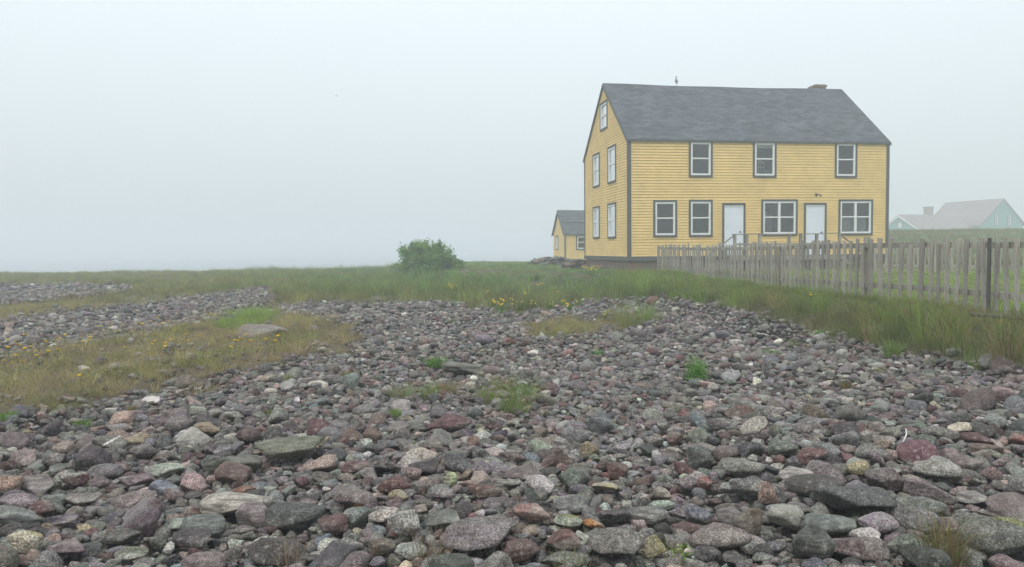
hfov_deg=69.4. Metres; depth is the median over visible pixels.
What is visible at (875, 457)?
cobble
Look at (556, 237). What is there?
window
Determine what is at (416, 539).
cobble
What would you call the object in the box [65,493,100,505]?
cobble
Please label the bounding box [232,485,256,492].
cobble
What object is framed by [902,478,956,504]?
cobble
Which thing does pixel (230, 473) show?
cobble
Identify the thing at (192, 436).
cobble
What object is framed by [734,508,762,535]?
boulder
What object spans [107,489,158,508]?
cobble
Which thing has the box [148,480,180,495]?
cobble
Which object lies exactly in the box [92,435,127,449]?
cobble
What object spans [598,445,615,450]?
cobble
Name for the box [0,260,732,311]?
meadow grass
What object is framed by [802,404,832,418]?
cobble
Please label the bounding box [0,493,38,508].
cobble
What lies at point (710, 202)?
window
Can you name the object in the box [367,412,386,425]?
cobble
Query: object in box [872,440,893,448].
cobble
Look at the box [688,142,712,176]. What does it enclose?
window
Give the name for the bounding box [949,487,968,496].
cobble
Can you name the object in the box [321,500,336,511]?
cobble
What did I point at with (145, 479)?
cobble
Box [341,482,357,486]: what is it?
cobble
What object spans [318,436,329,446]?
cobble
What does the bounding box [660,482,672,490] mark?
cobble
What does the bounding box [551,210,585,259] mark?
outbuilding
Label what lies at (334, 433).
cobble
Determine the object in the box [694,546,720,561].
cobble
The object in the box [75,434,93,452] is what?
cobble
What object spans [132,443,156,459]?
cobble
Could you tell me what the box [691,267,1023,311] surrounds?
lawn grass
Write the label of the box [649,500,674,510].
cobble
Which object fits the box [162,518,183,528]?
cobble
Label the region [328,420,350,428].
cobble
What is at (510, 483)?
cobble
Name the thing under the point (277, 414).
cobble
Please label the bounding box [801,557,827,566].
cobble
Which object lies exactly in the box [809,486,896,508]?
boulder
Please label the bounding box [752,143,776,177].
window
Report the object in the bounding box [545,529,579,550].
boulder
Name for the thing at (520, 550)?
cobble
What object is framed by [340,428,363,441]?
cobble
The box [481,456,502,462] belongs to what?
cobble
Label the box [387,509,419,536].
boulder
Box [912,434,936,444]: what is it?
cobble
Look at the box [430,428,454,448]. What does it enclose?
cobble
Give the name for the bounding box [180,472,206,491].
cobble
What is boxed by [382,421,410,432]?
cobble
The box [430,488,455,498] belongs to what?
cobble
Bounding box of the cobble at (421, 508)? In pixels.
[411,504,426,512]
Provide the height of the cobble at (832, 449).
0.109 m
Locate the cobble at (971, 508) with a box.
[965,504,979,511]
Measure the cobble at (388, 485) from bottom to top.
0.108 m
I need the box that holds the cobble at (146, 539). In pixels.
[143,536,167,543]
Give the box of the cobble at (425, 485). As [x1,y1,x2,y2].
[418,477,440,495]
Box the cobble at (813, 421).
[797,417,827,425]
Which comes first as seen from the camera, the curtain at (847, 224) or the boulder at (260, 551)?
the boulder at (260, 551)
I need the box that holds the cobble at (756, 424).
[739,415,767,433]
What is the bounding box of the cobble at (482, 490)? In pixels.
[468,484,501,497]
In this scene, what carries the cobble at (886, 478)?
on the ground at (300, 529)
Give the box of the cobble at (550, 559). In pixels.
[543,551,588,566]
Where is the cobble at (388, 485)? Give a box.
[376,476,410,493]
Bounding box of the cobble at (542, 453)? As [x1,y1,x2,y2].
[532,448,556,461]
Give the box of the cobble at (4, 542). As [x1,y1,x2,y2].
[0,529,26,547]
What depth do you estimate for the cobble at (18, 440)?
6.08 m
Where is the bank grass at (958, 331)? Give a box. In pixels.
[595,262,1023,374]
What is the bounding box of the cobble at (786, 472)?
[778,466,813,479]
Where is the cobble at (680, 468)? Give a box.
[674,460,696,474]
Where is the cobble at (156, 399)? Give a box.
[142,396,160,403]
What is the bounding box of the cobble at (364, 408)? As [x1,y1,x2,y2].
[352,403,378,414]
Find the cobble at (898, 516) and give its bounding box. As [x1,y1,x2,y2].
[889,506,941,533]
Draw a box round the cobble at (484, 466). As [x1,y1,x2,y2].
[470,460,493,477]
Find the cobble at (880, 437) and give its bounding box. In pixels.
[873,435,896,441]
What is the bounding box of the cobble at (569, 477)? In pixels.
[557,467,582,487]
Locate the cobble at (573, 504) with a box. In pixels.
[553,494,590,514]
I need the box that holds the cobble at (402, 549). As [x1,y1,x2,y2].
[394,542,426,559]
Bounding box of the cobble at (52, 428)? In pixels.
[35,418,62,437]
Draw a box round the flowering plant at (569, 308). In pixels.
[566,303,573,310]
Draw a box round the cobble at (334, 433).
[317,426,342,443]
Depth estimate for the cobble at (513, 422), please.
7.11 m
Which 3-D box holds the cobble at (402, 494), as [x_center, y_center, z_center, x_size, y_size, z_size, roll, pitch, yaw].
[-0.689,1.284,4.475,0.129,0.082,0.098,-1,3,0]
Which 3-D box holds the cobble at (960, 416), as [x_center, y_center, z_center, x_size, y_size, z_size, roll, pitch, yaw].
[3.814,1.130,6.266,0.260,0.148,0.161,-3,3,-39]
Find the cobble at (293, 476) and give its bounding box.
[288,470,313,480]
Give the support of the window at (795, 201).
in the yellow house at (664, 165)
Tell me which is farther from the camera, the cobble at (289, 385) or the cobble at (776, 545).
the cobble at (289, 385)
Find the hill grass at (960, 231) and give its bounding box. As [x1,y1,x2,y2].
[830,227,1023,268]
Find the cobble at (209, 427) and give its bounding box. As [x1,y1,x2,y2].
[193,422,220,433]
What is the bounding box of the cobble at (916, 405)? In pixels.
[904,399,926,411]
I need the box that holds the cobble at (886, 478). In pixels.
[864,467,904,492]
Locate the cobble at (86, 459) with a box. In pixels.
[71,447,111,470]
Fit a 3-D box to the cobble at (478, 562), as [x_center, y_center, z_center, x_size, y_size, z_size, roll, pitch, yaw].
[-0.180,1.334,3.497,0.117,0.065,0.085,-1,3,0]
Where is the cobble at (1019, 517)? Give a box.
[1006,513,1023,522]
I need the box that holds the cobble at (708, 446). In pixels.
[681,443,716,452]
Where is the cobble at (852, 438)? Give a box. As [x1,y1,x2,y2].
[830,431,859,447]
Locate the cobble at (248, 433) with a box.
[235,426,260,441]
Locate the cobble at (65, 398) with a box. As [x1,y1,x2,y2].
[57,394,75,403]
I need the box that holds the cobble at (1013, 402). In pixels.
[1003,395,1023,410]
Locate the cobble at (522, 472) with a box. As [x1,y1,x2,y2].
[503,464,542,481]
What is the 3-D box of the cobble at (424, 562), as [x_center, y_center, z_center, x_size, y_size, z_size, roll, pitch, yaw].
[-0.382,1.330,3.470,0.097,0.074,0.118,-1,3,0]
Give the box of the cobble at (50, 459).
[44,452,65,465]
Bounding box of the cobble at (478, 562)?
[471,558,483,566]
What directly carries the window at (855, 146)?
in the yellow house at (664, 165)
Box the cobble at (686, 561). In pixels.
[683,557,694,566]
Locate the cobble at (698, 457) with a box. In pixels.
[686,445,712,469]
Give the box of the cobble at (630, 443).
[612,440,633,446]
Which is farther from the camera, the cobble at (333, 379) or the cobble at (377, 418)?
the cobble at (333, 379)
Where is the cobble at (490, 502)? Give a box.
[480,497,503,509]
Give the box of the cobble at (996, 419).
[984,413,1006,428]
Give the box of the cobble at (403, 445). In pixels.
[396,438,419,451]
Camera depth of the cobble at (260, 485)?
5.07 m
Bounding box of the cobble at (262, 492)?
[246,488,265,495]
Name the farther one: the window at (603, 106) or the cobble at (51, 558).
the window at (603, 106)
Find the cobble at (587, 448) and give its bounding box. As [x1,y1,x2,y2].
[579,441,599,459]
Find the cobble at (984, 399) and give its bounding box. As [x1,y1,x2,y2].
[960,388,996,412]
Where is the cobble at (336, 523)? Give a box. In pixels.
[317,513,348,532]
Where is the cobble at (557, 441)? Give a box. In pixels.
[552,437,568,445]
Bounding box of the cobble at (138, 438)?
[124,432,151,445]
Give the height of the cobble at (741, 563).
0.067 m
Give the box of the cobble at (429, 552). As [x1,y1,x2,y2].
[423,547,444,557]
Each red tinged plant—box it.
[762,348,780,353]
[834,378,861,389]
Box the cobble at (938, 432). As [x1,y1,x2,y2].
[920,426,959,441]
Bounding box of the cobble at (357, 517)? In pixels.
[343,507,373,529]
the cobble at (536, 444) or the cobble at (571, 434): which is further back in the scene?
the cobble at (571, 434)
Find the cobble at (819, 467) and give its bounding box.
[804,460,846,485]
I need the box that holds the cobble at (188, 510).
[179,506,201,517]
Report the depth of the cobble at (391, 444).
6.03 m
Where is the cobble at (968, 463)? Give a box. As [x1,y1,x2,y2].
[949,457,982,470]
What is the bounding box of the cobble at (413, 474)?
[405,467,421,480]
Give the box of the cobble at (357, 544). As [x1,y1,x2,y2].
[340,537,364,550]
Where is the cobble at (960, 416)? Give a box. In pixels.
[947,410,971,422]
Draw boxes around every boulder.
[46,538,85,554]
[87,463,123,477]
[107,362,138,370]
[171,529,211,550]
[199,491,272,515]
[202,454,262,474]
[235,324,287,337]
[247,537,304,565]
[254,435,325,460]
[264,501,325,527]
[333,488,377,506]
[367,456,397,471]
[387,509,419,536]
[425,414,471,431]
[425,509,459,529]
[439,514,512,550]
[442,361,480,375]
[513,503,550,522]
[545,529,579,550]
[587,527,645,555]
[596,509,629,522]
[626,506,666,525]
[642,534,666,558]
[685,522,751,549]
[720,457,764,477]
[729,478,762,495]
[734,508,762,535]
[767,504,803,529]
[784,473,840,495]
[796,447,827,464]
[804,513,856,535]
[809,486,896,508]
[832,536,890,560]
[857,512,899,533]
[862,325,887,335]
[886,533,931,553]
[895,496,947,512]
[911,455,962,480]
[945,347,963,356]
[957,516,1023,558]
[968,443,1004,453]
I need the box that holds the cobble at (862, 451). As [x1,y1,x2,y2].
[854,444,887,459]
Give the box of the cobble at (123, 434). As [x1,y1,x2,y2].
[106,429,128,437]
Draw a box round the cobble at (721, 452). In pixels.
[713,445,738,461]
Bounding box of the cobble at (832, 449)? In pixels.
[814,442,841,457]
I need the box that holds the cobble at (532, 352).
[527,350,538,355]
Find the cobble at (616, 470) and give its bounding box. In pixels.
[607,462,629,479]
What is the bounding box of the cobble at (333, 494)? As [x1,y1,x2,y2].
[331,486,362,497]
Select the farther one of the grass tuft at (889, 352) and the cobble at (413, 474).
the grass tuft at (889, 352)
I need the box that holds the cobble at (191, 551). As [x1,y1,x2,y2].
[188,548,203,554]
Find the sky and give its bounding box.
[0,0,1023,256]
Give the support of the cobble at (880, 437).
on the ground at (300, 529)
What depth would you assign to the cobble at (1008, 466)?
4.96 m
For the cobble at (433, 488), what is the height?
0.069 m
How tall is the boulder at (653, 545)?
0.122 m
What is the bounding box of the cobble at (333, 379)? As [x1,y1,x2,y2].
[322,376,342,383]
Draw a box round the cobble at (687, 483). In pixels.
[676,475,696,490]
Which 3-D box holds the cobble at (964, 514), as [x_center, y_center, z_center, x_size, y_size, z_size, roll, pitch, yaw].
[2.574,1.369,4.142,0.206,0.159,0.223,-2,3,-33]
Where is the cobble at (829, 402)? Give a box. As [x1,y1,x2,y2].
[820,398,838,407]
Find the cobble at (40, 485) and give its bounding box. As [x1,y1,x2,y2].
[21,474,54,497]
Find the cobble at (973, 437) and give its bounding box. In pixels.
[959,432,994,444]
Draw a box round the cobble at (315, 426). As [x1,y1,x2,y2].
[305,417,331,434]
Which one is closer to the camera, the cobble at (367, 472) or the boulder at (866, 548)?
the boulder at (866, 548)
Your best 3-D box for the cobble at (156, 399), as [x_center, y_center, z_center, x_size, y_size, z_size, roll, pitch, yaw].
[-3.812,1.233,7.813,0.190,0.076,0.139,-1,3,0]
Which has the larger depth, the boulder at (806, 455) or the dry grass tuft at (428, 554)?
the boulder at (806, 455)
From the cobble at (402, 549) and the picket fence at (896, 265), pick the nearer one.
the cobble at (402, 549)
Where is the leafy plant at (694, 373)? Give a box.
[680,350,709,380]
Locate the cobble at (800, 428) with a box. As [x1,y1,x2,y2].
[788,423,812,433]
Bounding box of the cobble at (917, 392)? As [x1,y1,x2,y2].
[911,389,933,394]
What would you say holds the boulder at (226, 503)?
on the ground at (300, 529)
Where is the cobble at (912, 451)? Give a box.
[896,440,936,462]
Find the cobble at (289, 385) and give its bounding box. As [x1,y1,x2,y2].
[279,381,294,391]
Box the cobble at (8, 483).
[0,475,23,493]
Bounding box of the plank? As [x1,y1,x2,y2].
[970,312,1023,319]
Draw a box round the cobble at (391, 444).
[386,438,406,447]
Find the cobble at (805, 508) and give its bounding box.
[787,501,809,513]
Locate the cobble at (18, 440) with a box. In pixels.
[0,432,29,449]
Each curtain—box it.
[767,214,771,231]
[842,217,865,231]
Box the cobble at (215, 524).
[177,513,226,538]
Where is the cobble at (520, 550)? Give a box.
[500,538,540,563]
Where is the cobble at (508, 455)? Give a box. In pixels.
[498,451,526,460]
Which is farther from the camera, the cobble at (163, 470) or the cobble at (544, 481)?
the cobble at (163, 470)
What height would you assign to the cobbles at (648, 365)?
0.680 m
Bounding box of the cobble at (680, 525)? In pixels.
[671,522,701,530]
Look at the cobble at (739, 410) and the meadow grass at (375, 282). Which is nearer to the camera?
the cobble at (739, 410)
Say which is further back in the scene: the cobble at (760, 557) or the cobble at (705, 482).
the cobble at (705, 482)
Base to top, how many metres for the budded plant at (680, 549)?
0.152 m
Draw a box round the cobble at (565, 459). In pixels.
[557,453,574,464]
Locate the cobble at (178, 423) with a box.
[164,415,194,433]
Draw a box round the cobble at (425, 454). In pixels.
[405,447,437,460]
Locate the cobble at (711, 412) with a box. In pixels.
[704,407,727,417]
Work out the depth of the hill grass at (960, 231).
60.20 m
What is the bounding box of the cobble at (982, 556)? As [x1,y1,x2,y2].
[958,546,986,563]
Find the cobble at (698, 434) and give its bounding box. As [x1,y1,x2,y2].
[687,426,711,442]
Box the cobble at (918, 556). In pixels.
[897,544,952,566]
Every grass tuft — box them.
[0,407,24,421]
[70,416,92,426]
[246,531,313,566]
[279,373,293,379]
[331,362,358,375]
[386,407,405,418]
[388,511,471,566]
[548,535,600,566]
[783,338,802,347]
[877,338,906,357]
[960,356,983,370]
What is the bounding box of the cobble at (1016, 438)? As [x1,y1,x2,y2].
[1009,433,1023,444]
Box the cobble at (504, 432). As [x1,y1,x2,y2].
[491,429,507,439]
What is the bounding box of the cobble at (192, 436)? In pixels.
[176,427,210,450]
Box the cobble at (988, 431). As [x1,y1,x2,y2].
[976,425,996,437]
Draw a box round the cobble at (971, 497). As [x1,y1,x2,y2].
[956,491,986,503]
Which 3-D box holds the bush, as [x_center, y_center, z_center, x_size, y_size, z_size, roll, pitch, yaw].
[-4.545,-1.357,39.220,3.746,2.185,3.556,-3,3,-37]
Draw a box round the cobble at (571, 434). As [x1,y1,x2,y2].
[561,426,593,443]
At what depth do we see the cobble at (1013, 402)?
6.52 m
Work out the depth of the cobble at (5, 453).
5.77 m
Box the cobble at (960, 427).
[947,422,971,432]
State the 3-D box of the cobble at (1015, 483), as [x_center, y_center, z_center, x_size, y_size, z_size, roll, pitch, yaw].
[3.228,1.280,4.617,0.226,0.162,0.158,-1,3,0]
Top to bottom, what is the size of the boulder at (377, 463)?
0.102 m
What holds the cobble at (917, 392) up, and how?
on the ground at (300, 529)
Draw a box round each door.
[722,203,745,254]
[803,203,826,254]
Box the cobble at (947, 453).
[937,448,958,458]
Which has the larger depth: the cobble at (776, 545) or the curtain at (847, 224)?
the curtain at (847, 224)
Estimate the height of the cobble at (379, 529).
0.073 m
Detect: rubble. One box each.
[528,256,571,264]
[560,258,588,268]
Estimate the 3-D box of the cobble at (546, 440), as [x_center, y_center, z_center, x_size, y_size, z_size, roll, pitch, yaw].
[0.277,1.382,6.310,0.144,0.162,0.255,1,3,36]
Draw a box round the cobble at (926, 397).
[909,392,933,404]
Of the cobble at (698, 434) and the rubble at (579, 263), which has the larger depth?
the rubble at (579, 263)
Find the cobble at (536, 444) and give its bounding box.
[528,439,552,451]
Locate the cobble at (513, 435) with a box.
[507,430,521,441]
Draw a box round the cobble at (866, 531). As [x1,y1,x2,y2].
[848,527,880,538]
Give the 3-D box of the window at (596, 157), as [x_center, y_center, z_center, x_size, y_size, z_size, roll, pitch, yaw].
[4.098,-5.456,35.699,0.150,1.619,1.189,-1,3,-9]
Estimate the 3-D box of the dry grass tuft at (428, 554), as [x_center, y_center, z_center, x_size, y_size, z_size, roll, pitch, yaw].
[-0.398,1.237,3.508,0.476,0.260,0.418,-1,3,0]
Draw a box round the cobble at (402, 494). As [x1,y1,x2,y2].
[388,489,408,501]
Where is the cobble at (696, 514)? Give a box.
[686,505,711,523]
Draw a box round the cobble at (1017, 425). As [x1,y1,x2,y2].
[1007,419,1023,430]
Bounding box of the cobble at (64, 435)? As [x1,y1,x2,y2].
[58,432,74,439]
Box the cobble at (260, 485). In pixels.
[250,481,266,488]
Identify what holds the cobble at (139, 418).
on the ground at (300, 529)
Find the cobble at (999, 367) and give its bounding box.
[989,356,1021,374]
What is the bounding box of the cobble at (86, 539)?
[73,534,90,542]
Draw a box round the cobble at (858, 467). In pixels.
[846,460,869,475]
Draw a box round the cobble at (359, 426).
[340,422,365,431]
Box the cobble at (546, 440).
[534,437,552,444]
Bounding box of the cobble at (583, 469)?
[565,463,589,483]
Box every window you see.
[555,235,558,249]
[576,235,583,249]
[593,152,599,187]
[593,206,600,238]
[600,99,607,131]
[607,144,616,183]
[607,202,616,238]
[653,200,676,236]
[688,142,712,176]
[688,200,712,236]
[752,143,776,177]
[761,199,797,235]
[834,144,857,177]
[838,199,872,234]
[994,215,998,225]
[1007,215,1011,225]
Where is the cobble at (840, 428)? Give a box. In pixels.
[833,421,857,434]
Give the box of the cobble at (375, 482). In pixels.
[372,479,383,486]
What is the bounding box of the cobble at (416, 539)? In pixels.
[413,536,424,544]
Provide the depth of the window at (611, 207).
33.46 m
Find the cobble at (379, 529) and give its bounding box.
[371,525,386,536]
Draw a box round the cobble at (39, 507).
[28,500,56,514]
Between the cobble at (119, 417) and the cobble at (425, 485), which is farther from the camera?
the cobble at (119, 417)
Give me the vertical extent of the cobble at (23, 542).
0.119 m
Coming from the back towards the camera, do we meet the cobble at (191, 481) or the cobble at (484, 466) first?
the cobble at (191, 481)
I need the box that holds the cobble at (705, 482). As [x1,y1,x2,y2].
[697,476,712,489]
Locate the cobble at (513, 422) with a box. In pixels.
[506,418,519,426]
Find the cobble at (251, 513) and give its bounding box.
[235,501,267,528]
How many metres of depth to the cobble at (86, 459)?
5.37 m
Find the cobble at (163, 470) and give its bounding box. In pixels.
[150,463,185,477]
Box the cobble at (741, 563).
[735,559,749,566]
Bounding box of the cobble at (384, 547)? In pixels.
[368,538,395,557]
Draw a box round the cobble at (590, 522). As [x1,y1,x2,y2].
[583,518,603,527]
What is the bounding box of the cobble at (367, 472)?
[358,467,376,478]
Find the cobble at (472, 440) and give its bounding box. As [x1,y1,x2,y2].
[466,435,479,445]
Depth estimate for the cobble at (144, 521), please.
4.18 m
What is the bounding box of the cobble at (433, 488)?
[427,484,449,493]
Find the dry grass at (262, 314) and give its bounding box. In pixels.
[0,296,656,415]
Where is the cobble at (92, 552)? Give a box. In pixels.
[78,547,106,558]
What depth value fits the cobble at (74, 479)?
5.03 m
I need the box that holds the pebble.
[322,487,330,491]
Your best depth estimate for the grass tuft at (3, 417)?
6.71 m
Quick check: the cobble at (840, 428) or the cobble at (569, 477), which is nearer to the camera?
the cobble at (569, 477)
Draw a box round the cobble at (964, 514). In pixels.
[951,511,988,532]
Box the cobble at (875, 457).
[869,451,885,466]
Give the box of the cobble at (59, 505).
[50,499,65,512]
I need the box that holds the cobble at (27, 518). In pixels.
[0,505,41,529]
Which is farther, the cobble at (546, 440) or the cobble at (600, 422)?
the cobble at (600, 422)
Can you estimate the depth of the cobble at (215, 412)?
6.87 m
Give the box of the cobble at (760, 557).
[752,552,773,561]
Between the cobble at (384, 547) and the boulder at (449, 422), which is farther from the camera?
the boulder at (449, 422)
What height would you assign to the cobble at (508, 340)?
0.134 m
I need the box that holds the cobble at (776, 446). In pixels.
[766,438,798,456]
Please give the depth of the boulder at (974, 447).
5.35 m
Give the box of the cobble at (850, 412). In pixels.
[834,405,864,421]
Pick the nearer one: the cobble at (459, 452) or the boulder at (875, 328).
the cobble at (459, 452)
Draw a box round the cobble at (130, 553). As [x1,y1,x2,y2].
[113,546,148,560]
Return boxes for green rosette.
[591,349,603,354]
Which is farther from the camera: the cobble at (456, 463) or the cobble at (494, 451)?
the cobble at (494, 451)
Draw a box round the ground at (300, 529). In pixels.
[0,231,1023,566]
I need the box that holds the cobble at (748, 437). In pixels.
[735,433,768,443]
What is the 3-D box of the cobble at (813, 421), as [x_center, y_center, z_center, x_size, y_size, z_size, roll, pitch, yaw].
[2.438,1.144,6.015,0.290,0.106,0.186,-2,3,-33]
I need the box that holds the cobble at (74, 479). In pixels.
[59,472,89,485]
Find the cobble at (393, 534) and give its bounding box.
[390,530,398,536]
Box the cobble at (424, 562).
[420,556,433,566]
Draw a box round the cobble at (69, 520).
[51,514,79,527]
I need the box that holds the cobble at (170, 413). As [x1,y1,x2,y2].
[159,405,189,416]
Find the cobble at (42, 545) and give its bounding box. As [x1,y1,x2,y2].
[37,541,49,549]
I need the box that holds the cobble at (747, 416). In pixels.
[743,411,760,419]
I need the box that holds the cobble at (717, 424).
[707,419,730,430]
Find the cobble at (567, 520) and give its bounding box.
[553,514,582,527]
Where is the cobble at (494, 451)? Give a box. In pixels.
[485,446,503,456]
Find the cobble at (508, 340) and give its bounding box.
[502,337,515,344]
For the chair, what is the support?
in the yellow house at (664, 165)
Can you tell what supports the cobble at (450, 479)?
on the ground at (300, 529)
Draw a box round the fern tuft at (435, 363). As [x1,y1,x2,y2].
[417,354,451,368]
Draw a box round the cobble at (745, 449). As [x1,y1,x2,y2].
[737,442,763,457]
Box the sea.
[0,251,553,273]
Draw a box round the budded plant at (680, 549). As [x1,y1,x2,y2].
[659,534,695,565]
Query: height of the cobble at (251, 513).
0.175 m
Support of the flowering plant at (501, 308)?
on the ground at (300, 529)
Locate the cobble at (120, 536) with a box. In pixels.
[102,528,141,544]
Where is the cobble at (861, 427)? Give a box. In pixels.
[857,423,864,440]
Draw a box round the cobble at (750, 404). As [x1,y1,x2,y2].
[731,400,757,408]
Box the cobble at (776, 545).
[766,541,786,550]
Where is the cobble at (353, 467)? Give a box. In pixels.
[341,460,367,472]
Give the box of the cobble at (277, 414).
[267,407,287,423]
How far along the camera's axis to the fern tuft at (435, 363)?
10.38 m
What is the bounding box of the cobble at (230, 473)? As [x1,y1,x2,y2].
[214,462,251,484]
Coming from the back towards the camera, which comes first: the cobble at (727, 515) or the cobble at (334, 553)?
the cobble at (727, 515)
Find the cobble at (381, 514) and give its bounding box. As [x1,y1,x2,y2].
[368,506,399,523]
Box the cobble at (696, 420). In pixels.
[689,413,706,426]
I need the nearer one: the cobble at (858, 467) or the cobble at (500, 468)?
the cobble at (858, 467)
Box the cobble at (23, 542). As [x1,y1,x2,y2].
[6,530,43,554]
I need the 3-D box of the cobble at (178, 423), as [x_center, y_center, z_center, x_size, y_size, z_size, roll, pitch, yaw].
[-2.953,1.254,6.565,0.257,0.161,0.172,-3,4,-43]
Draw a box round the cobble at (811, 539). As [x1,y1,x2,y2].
[792,520,834,559]
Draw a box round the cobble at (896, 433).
[878,427,902,438]
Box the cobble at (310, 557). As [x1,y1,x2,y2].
[297,554,317,561]
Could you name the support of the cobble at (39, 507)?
on the ground at (300, 529)
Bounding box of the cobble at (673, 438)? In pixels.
[666,432,682,445]
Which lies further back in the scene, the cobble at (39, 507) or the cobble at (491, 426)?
the cobble at (491, 426)
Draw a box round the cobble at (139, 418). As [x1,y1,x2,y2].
[133,414,148,422]
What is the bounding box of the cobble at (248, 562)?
[244,557,256,565]
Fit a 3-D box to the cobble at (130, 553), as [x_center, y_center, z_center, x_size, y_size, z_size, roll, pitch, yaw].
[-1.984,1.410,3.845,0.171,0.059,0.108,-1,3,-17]
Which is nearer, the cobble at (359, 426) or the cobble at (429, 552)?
the cobble at (429, 552)
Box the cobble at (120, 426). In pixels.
[106,423,128,430]
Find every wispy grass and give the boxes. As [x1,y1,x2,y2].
[379,377,466,400]
[462,370,566,414]
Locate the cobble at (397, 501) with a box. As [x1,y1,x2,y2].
[385,496,403,506]
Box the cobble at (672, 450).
[666,447,682,454]
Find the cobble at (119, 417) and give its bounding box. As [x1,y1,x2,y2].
[109,410,133,424]
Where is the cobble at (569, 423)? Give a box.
[563,420,586,429]
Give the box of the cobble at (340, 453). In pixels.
[327,447,346,461]
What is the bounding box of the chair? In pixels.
[758,161,770,173]
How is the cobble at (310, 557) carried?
on the ground at (300, 529)
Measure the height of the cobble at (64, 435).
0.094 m
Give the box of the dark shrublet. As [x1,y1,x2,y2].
[744,407,767,417]
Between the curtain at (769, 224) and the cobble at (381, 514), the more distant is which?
the curtain at (769, 224)
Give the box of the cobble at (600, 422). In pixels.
[587,410,613,434]
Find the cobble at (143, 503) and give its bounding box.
[120,497,151,524]
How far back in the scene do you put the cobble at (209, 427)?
6.42 m
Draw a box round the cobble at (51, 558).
[33,550,64,566]
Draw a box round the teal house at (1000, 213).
[889,198,1023,230]
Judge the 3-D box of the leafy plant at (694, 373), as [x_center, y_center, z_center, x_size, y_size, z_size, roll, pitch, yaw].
[2.275,1.010,9.093,0.392,0.392,0.390,-1,3,0]
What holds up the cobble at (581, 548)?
on the ground at (300, 529)
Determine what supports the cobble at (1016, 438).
on the ground at (300, 529)
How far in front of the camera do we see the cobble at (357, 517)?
4.20 m
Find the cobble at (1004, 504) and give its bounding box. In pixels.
[985,492,1023,516]
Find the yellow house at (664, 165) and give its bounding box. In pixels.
[583,83,891,270]
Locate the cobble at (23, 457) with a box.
[9,449,35,466]
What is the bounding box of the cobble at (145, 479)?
[118,473,154,486]
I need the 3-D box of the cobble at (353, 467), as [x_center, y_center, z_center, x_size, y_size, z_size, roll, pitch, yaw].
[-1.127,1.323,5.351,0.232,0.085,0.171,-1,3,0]
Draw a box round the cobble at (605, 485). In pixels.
[592,481,617,489]
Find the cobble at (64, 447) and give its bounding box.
[51,440,75,455]
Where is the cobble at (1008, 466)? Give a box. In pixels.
[1004,462,1019,474]
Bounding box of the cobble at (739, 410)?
[724,404,754,418]
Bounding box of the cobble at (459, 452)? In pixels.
[445,449,466,458]
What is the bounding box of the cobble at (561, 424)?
[556,420,567,429]
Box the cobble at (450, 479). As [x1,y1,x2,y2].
[443,472,457,487]
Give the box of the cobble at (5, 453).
[0,449,10,460]
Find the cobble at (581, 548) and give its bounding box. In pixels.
[572,544,589,566]
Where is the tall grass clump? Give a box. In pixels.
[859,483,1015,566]
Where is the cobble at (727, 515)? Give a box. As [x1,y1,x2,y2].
[716,506,740,526]
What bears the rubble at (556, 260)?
on the ground at (300, 529)
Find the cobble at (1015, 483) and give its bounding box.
[1008,474,1023,494]
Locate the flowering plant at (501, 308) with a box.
[491,298,512,312]
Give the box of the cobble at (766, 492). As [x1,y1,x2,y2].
[758,481,778,503]
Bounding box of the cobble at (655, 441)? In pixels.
[643,436,663,446]
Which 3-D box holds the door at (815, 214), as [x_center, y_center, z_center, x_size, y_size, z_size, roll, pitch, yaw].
[13.190,-2.367,32.190,1.053,2.281,0.140,-1,3,-9]
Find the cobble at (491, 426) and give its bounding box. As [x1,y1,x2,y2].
[483,422,503,430]
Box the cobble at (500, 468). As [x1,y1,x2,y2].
[487,462,511,478]
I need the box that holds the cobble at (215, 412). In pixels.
[208,408,223,417]
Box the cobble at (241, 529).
[232,525,256,533]
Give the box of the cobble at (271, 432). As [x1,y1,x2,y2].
[259,427,282,440]
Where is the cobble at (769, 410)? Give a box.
[754,405,784,417]
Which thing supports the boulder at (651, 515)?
on the cobbles at (648, 365)
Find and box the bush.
[390,237,468,274]
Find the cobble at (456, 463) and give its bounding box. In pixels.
[444,453,471,473]
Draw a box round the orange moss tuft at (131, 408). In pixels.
[124,404,140,410]
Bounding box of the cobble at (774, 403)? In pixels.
[766,400,782,406]
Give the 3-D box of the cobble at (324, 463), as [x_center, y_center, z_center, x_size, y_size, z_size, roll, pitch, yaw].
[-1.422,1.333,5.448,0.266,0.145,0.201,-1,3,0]
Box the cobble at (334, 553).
[308,540,357,566]
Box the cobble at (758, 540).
[750,534,765,543]
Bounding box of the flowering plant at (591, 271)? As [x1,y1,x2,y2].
[582,265,601,274]
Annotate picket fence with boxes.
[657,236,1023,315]
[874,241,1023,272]
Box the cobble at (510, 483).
[497,479,522,487]
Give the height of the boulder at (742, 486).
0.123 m
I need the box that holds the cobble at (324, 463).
[302,454,335,470]
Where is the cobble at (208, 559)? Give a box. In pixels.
[181,551,226,566]
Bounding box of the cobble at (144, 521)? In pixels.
[120,504,165,542]
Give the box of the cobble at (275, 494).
[266,490,283,500]
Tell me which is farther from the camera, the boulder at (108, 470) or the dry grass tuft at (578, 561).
the boulder at (108, 470)
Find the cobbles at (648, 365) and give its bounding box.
[0,281,1023,566]
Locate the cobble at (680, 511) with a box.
[667,503,696,517]
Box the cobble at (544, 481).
[525,475,554,496]
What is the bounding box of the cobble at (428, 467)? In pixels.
[408,460,437,474]
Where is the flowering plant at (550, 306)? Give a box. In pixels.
[545,301,553,308]
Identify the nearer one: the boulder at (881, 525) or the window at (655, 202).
the boulder at (881, 525)

